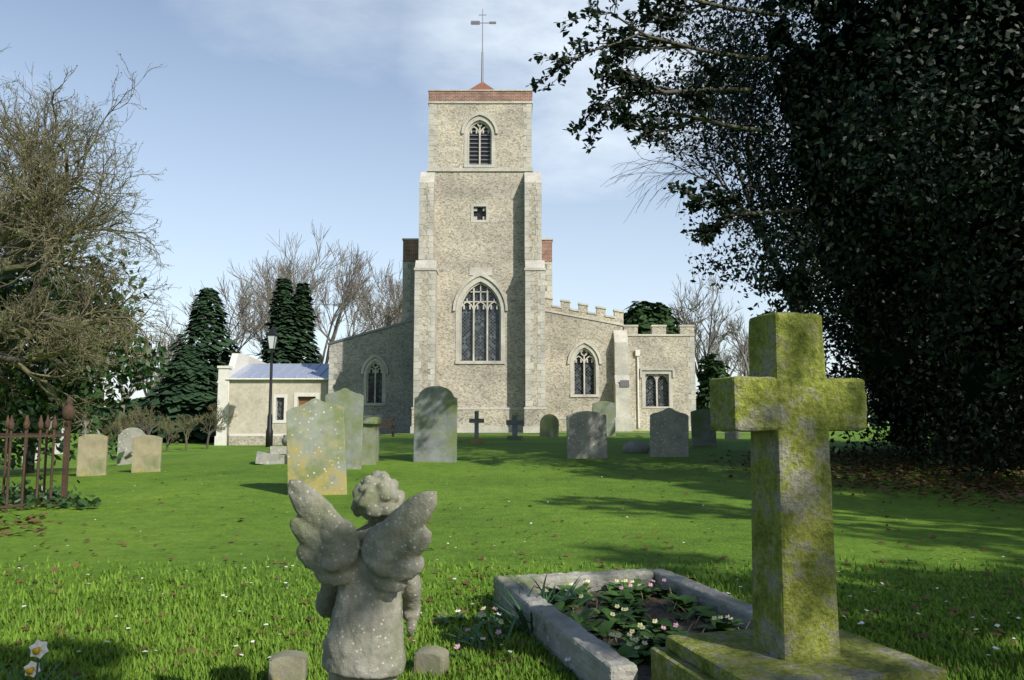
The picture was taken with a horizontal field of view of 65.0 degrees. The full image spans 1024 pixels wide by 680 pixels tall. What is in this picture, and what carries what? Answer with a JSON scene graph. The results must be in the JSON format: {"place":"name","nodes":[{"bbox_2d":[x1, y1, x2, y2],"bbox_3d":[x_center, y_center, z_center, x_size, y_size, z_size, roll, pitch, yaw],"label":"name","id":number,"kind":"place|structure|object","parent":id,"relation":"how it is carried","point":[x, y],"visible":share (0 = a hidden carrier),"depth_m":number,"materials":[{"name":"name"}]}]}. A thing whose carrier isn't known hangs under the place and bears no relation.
{"place":"outdoors","nodes":[
{"label":"outdoors","id":0,"kind":"place"},
{"bbox_2d":[281,434,286,445],"bbox_3d":[-4.441,2.137,16.166,0.400,0.470,0.390,0,-6,0],"label":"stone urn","id":1,"kind":"object","parent":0,"point":[284,440],"visible":0.14,"depth_m":16.03,"materials":[{"name":"grey stone"}]},
{"bbox_2d":[0,0,872,417],"label":"sky","id":2,"kind":"structure","parent":0,"point":[262,117],"materials":[{"name":"blue"}]},
{"bbox_2d":[0,426,1023,679],"bbox_3d":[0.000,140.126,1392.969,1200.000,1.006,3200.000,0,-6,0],"label":"ground","id":3,"kind":"structure","parent":0,"point":[522,486],"depth_m":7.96,"materials":[{"name":"green plant"}]},
{"bbox_2d":[0,421,5,430],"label":"hedge","id":4,"kind":"object","parent":3,"relation":"on","point":[2,425],"visible":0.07,"depth_m":101.45,"materials":[{"name":"green plant"}]},
{"bbox_2d":[11,334,34,431],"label":"tree","id":5,"kind":"object","parent":3,"relation":"on","point":[31,365],"visible":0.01,"depth_m":65.53,"materials":[{"name":"brown plant"}]},
{"bbox_2d":[0,513,47,535],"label":"leaf litter","id":6,"kind":"object","parent":3,"relation":"on","point":[29,520],"visible":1,"depth_m":7.66,"materials":[{"name":"brown plant"}]},
{"bbox_2d":[0,395,75,512],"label":"iron railing","id":7,"kind":"object","parent":3,"relation":"on","point":[68,412],"visible":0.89,"depth_m":9.31,"materials":[{"name":"brown metal"}]},
{"bbox_2d":[0,639,90,679],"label":"daffodils","id":8,"kind":"object","parent":3,"relation":"on","point":[39,649],"visible":1,"depth_m":2.93,"materials":[{"name":"white plant"}]},
{"bbox_2d":[0,475,101,509],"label":"ivy ground cover","id":9,"kind":"object","parent":3,"relation":"on","point":[81,503],"visible":0.8,"depth_m":9.16,"materials":[{"name":"green plant"}]},
{"bbox_2d":[54,428,63,453],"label":"headstone","id":10,"kind":"object","parent":3,"relation":"on","point":[56,451],"visible":0.2,"depth_m":31.92,"materials":[{"name":"white stone"}]},
{"bbox_2d":[0,144,124,354],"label":"bare tree","id":11,"kind":"object","parent":3,"relation":"on","point":[20,278],"visible":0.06,"depth_m":19.01,"materials":[{"name":"brown plant"}]},
{"bbox_2d":[35,402,117,433],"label":"hedge","id":12,"kind":"object","parent":3,"relation":"on","point":[95,419],"visible":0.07,"depth_m":93.09,"materials":[{"name":"green plant"}]},
{"bbox_2d":[65,363,88,434],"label":"tree","id":13,"kind":"object","parent":3,"relation":"on","point":[85,424],"depth_m":61.31,"materials":[{"name":"brown plant"}]},
{"bbox_2d":[0,224,171,472],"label":"ivy shrub","id":14,"kind":"object","parent":3,"relation":"on","point":[16,406],"depth_m":16.45,"materials":[{"name":"green plant"}]},
{"bbox_2d":[0,43,181,433],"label":"bare tree","id":15,"kind":"object","parent":3,"relation":"on","point":[33,216],"visible":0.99,"depth_m":13.20,"materials":[{"name":"brown plant"}]},
{"bbox_2d":[76,434,108,476],"bbox_3d":[-7.005,1.993,13.412,0.450,0.843,0.090,1,-6,-10],"label":"headstone","id":16,"kind":"object","parent":3,"relation":"on","point":[92,454],"visible":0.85,"depth_m":13.38,"materials":[{"name":"stone"}]},
{"bbox_2d":[97,409,121,443],"bbox_3d":[-14.898,3.524,29.681,0.930,1.966,1.439,1,-6,-14],"label":"hedge scrub","id":17,"kind":"object","parent":3,"relation":"on","point":[118,427],"visible":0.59,"depth_m":29.60,"materials":[{"name":"brown plant"}]},
{"bbox_2d":[101,412,134,436],"bbox_3d":[-15.121,3.673,30.989,1.274,1.929,1.660,0,-6,0],"label":"hedge scrub","id":18,"kind":"object","parent":3,"relation":"on","point":[123,418],"visible":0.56,"depth_m":31.02,"materials":[{"name":"brown plant"}]},
{"bbox_2d":[98,397,147,432],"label":"hedge","id":19,"kind":"object","parent":3,"relation":"on","point":[133,402],"visible":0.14,"depth_m":101.50,"materials":[{"name":"green plant"}]},
{"bbox_2d":[117,427,145,464],"bbox_3d":[-8.275,2.375,17.483,0.565,0.937,0.090,1,-6,-10],"label":"headstone","id":20,"kind":"object","parent":3,"relation":"on","point":[126,436],"visible":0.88,"depth_m":17.43,"materials":[{"name":"stone"}]},
{"bbox_2d":[108,342,164,431],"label":"tree","id":21,"kind":"object","parent":3,"relation":"on","point":[123,390],"visible":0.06,"depth_m":89.45,"materials":[{"name":"brown plant"}]},
{"bbox_2d":[96,309,187,413],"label":"tree","id":22,"kind":"object","parent":3,"relation":"on","point":[168,352],"visible":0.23,"depth_m":70.73,"materials":[{"name":"brown plant"}]},
{"bbox_2d":[124,398,168,434],"bbox_3d":[-15.098,3.595,32.902,1.507,2.463,1.615,-2,-6,19],"label":"hedge scrub","id":23,"kind":"object","parent":3,"relation":"on","point":[144,426],"visible":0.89,"depth_m":32.67,"materials":[{"name":"brown plant"}]},
{"bbox_2d":[131,435,162,472],"bbox_3d":[-6.274,2.026,13.806,0.464,0.780,0.090,2,-4,-12],"label":"headstone","id":24,"kind":"object","parent":3,"relation":"on","point":[146,453],"visible":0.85,"depth_m":13.77,"materials":[{"name":"stone"}]},
{"bbox_2d":[157,419,182,451],"bbox_3d":[-14.617,4.140,34.451,1.465,1.688,1.015,-4,-7,32],"label":"hedge scrub","id":25,"kind":"object","parent":3,"relation":"on","point":[166,430],"visible":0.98,"depth_m":34.32,"materials":[{"name":"brown plant"}]},
{"bbox_2d":[134,345,217,442],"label":"conifer","id":26,"kind":"object","parent":3,"relation":"on","point":[188,385],"visible":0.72,"depth_m":48.41,"materials":[{"name":"green plant"}]},
{"bbox_2d":[171,413,206,449],"bbox_3d":[-14.395,4.182,35.900,1.154,1.892,1.594,0,-6,0],"label":"hedge scrub","id":27,"kind":"object","parent":3,"relation":"on","point":[189,428],"visible":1,"depth_m":35.78,"materials":[{"name":"brown plant"}]},
{"bbox_2d":[150,287,241,400],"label":"conifer","id":28,"kind":"object","parent":3,"relation":"on","point":[197,328],"visible":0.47,"depth_m":57.62,"materials":[{"name":"green plant"}]},
{"bbox_2d":[195,400,236,448],"bbox_3d":[-13.719,4.016,37.307,1.083,2.502,1.909,-3,-6,24],"label":"hedge scrub","id":29,"kind":"object","parent":3,"relation":"on","point":[215,425],"visible":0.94,"depth_m":37.27,"materials":[{"name":"brown plant"}]},
{"bbox_2d":[149,271,296,382],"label":"tree","id":30,"kind":"object","parent":3,"relation":"on","point":[244,328],"visible":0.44,"depth_m":73.66,"materials":[{"name":"brown plant"}]},
{"bbox_2d":[255,446,286,464],"bbox_3d":[-4.359,2.183,15.006,0.827,0.402,0.511,2,-6,-17],"label":"tomb","id":31,"kind":"object","parent":3,"relation":"on","point":[276,455],"visible":0.79,"depth_m":14.76,"materials":[{"name":"grey stone"}]},
{"bbox_2d":[265,326,277,446],"bbox_3d":[-11.881,2.286,39.580,0.472,5.960,0.472,0,-6,0],"label":"lamp post","id":32,"kind":"object","parent":3,"relation":"on","point":[272,335],"visible":0.97,"depth_m":39.51,"materials":[{"name":"black metal"}]},
{"bbox_2d":[256,278,306,363],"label":"conifer","id":33,"kind":"object","parent":3,"relation":"on","point":[284,320],"visible":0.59,"depth_m":61.89,"materials":[{"name":"green plant"}]},
{"bbox_2d":[232,251,333,342],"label":"tree","id":34,"kind":"object","parent":3,"relation":"on","point":[259,288],"visible":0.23,"depth_m":95.88,"materials":[{"name":"brown plant"}]},
{"bbox_2d":[222,219,352,355],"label":"tree","id":35,"kind":"object","parent":3,"relation":"on","point":[289,272],"visible":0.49,"depth_m":85.40,"materials":[{"name":"brown plant"}]},
{"bbox_2d":[268,650,307,679],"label":"footstone","id":36,"kind":"object","parent":3,"relation":"on","point":[288,664],"visible":1,"depth_m":3.00,"materials":[{"name":"grey stone"}]},
{"bbox_2d":[284,282,323,363],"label":"conifer","id":37,"kind":"object","parent":3,"relation":"on","point":[304,299],"visible":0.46,"depth_m":64.06,"materials":[{"name":"green plant"}]},
{"bbox_2d":[228,241,396,363],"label":"tree","id":38,"kind":"object","parent":3,"relation":"on","point":[348,298],"visible":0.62,"depth_m":77.90,"materials":[{"name":"brown plant"}]},
{"bbox_2d":[286,398,346,494],"bbox_3d":[-2.562,1.468,10.542,0.746,1.408,0.110,-3,-11,-8],"label":"headstone","id":39,"kind":"object","parent":3,"relation":"on","point":[316,449],"visible":0.91,"depth_m":10.50,"materials":[{"name":"grey stone"}]},
{"bbox_2d":[325,388,363,468],"bbox_3d":[-2.910,1.601,13.868,0.654,1.541,0.100,2,-4,-6],"label":"headstone","id":40,"kind":"object","parent":3,"relation":"on","point":[351,403],"visible":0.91,"depth_m":13.84,"materials":[{"name":"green stone"}]},
{"bbox_2d":[310,250,387,341],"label":"tree","id":41,"kind":"object","parent":3,"relation":"on","point":[318,320],"visible":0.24,"depth_m":102.27,"materials":[{"name":"brown plant"}]},
{"bbox_2d":[288,470,436,679],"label":"cherub statue","id":42,"kind":"object","parent":3,"relation":"on","point":[367,576],"visible":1,"depth_m":2.32,"materials":[{"name":"stone"}]},
{"bbox_2d":[341,260,402,330],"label":"tree","id":43,"kind":"object","parent":3,"relation":"on","point":[364,316],"visible":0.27,"depth_m":87.55,"materials":[{"name":"brown plant"}]},
{"bbox_2d":[362,415,383,464],"bbox_3d":[-2.810,1.907,15.018,0.740,0.992,1.151,2,-4,-6],"label":"old tomb","id":44,"kind":"object","parent":3,"relation":"on","point":[371,439],"visible":0.38,"depth_m":14.54,"materials":[{"name":"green stone"}]},
{"bbox_2d":[352,260,402,328],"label":"tree","id":45,"kind":"object","parent":3,"relation":"on","point":[398,310],"visible":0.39,"depth_m":77.29,"materials":[{"name":"brown plant"}]},
{"bbox_2d":[380,419,394,436],"bbox_3d":[-4.754,3.147,28.651,1.074,0.638,0.349,0,-6,0],"label":"bench","id":46,"kind":"object","parent":3,"relation":"on","point":[392,420],"visible":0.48,"depth_m":28.80,"materials":[{"name":"brown wood"}]},
{"bbox_2d":[414,646,448,677],"bbox_3d":[-0.321,1.348,3.174,0.123,0.248,0.090,2,-1,12],"label":"footstone","id":47,"kind":"object","parent":3,"relation":"on","point":[433,658],"visible":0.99,"depth_m":3.14,"materials":[{"name":"grey stone"}]},
{"bbox_2d":[413,386,457,461],"bbox_3d":[-1.438,1.653,15.124,0.807,1.574,0.110,0,-5,3],"label":"headstone","id":48,"kind":"object","parent":3,"relation":"on","point":[435,423],"visible":0.88,"depth_m":15.07,"materials":[{"name":"grey stone"}]},
{"bbox_2d":[214,9,695,444],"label":"church","id":49,"kind":"structure","parent":3,"relation":"on","point":[491,333],"depth_m":39.52,"materials":[{"name":"stone"}]},
{"bbox_2d":[469,411,483,443],"bbox_3d":[-0.906,2.280,20.550,0.383,0.925,0.230,0,-6,-5],"label":"grave cross","id":50,"kind":"object","parent":3,"relation":"on","point":[476,421],"visible":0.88,"depth_m":20.51,"materials":[{"name":"grey stone"}]},
{"bbox_2d":[1,464,1023,676],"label":"daisies","id":51,"kind":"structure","parent":3,"relation":"on","point":[923,635],"depth_m":4.38,"materials":[{"name":"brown plant"}]},
{"bbox_2d":[506,415,523,439],"bbox_3d":[0.086,2.633,23.721,0.501,0.833,0.301,-1,-3,10],"label":"grave cross","id":52,"kind":"object","parent":3,"relation":"on","point":[514,422],"visible":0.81,"depth_m":23.66,"materials":[{"name":"grey stone"}]},
{"bbox_2d":[435,571,600,672],"bbox_3d":[0.050,1.262,3.766,0.868,0.237,1.240,0,-6,0],"label":"daffodil clump","id":53,"kind":"object","parent":3,"relation":"on","point":[521,618],"visible":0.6,"depth_m":3.79,"materials":[{"name":"green plant"}]},
{"bbox_2d":[540,414,558,436],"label":"headstone","id":54,"kind":"object","parent":3,"relation":"on","point":[549,425],"visible":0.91,"depth_m":27.89,"materials":[{"name":"stone"}]},
{"bbox_2d":[566,411,606,458],"bbox_3d":[1.476,1.942,15.848,0.787,1.078,0.100,-1,-6,-4],"label":"headstone","id":55,"kind":"object","parent":3,"relation":"on","point":[586,434],"visible":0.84,"depth_m":15.80,"materials":[{"name":"stone"}]},
{"bbox_2d":[592,401,615,435],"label":"headstone","id":56,"kind":"object","parent":3,"relation":"on","point":[607,408],"visible":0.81,"depth_m":29.75,"materials":[{"name":"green stone"}]},
{"bbox_2d":[493,568,752,679],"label":"grave kerb","id":57,"kind":"structure","parent":3,"relation":"on","point":[564,637],"depth_m":3.81,"materials":[{"name":"stone"}]},
{"bbox_2d":[540,578,751,664],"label":"ground cover plants","id":58,"kind":"object","parent":57,"relation":"on","point":[624,596],"visible":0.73,"depth_m":3.75,"materials":[{"name":"green plant"}]},
{"bbox_2d":[622,441,649,452],"bbox_3d":[2.662,2.333,17.241,0.584,0.314,0.359,0,-6,0],"label":"gravestone","id":59,"kind":"object","parent":3,"relation":"on","point":[635,447],"visible":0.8,"depth_m":17.11,"materials":[{"name":"stone"}]},
{"bbox_2d":[623,301,682,333],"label":"yew","id":60,"kind":"object","parent":3,"relation":"on","point":[643,315],"visible":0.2,"depth_m":62.01,"materials":[{"name":"green plant"}]},
{"bbox_2d":[650,408,688,456],"bbox_3d":[3.164,1.931,16.176,0.764,1.136,0.100,1,-5,5],"label":"headstone","id":61,"kind":"object","parent":3,"relation":"on","point":[669,432],"visible":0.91,"depth_m":16.13,"materials":[{"name":"stone"}]},
{"bbox_2d":[690,409,716,445],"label":"headstone","id":62,"kind":"object","parent":3,"relation":"on","point":[703,433],"visible":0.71,"depth_m":19.32,"materials":[{"name":"grey stone"}]},
{"bbox_2d":[668,268,743,383],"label":"tree","id":63,"kind":"object","parent":3,"relation":"on","point":[714,334],"visible":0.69,"depth_m":73.92,"materials":[{"name":"brown plant"}]},
{"bbox_2d":[594,1,818,312],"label":"bare tree","id":64,"kind":"object","parent":3,"relation":"on","point":[718,177],"visible":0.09,"depth_m":22.87,"materials":[{"name":"brown plant"}]},
{"bbox_2d":[696,353,730,409],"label":"yew","id":65,"kind":"object","parent":3,"relation":"on","point":[711,368],"visible":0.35,"depth_m":57.25,"materials":[{"name":"green plant"}]},
{"bbox_2d":[695,329,747,376],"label":"tree","id":66,"kind":"object","parent":3,"relation":"on","point":[719,357],"visible":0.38,"depth_m":99.39,"materials":[{"name":"brown plant"}]},
{"bbox_2d":[708,312,748,375],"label":"tree","id":67,"kind":"object","parent":3,"relation":"on","point":[743,350],"visible":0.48,"depth_m":85.47,"materials":[{"name":"brown plant"}]},
{"bbox_2d":[725,431,739,438],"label":"headstone","id":68,"kind":"object","parent":3,"relation":"on","point":[732,434],"visible":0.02,"depth_m":24.91,"materials":[{"name":"grey stone"}]},
{"bbox_2d":[650,312,946,679],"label":"stone cross","id":69,"kind":"object","parent":3,"relation":"on","point":[787,404],"visible":1,"depth_m":2.60,"materials":[{"name":"stone"}]},
{"bbox_2d":[606,0,1023,479],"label":"holly tree","id":70,"kind":"object","parent":3,"relation":"on","point":[853,334],"depth_m":11.94,"materials":[{"name":"green plant"}]},
{"bbox_2d":[526,0,835,315],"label":"holly boughs","id":71,"kind":"object","parent":70,"relation":"attached to","point":[638,85],"visible":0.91,"depth_m":11.68,"materials":[{"name":"green plant"}]},
{"bbox_2d":[699,445,1023,509],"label":"fallen leaves","id":72,"kind":"object","parent":3,"relation":"on","point":[868,468],"visible":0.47,"depth_m":12.39,"materials":[{"name":"brown plant"}]},
{"bbox_2d":[867,407,908,425],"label":"hedge","id":73,"kind":"object","parent":3,"relation":"on","point":[877,421],"visible":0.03,"depth_m":108.86,"materials":[{"name":"green plant"}]},
{"bbox_2d":[764,0,1023,457],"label":"holly tree","id":74,"kind":"object","parent":3,"relation":"on","point":[973,389],"visible":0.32,"depth_m":13.04,"materials":[{"name":"green plant"}]},
{"bbox_2d":[908,332,952,466],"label":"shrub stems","id":75,"kind":"object","parent":3,"relation":"on","point":[945,407],"visible":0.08,"depth_m":14.10,"materials":[{"name":"brown plant"}]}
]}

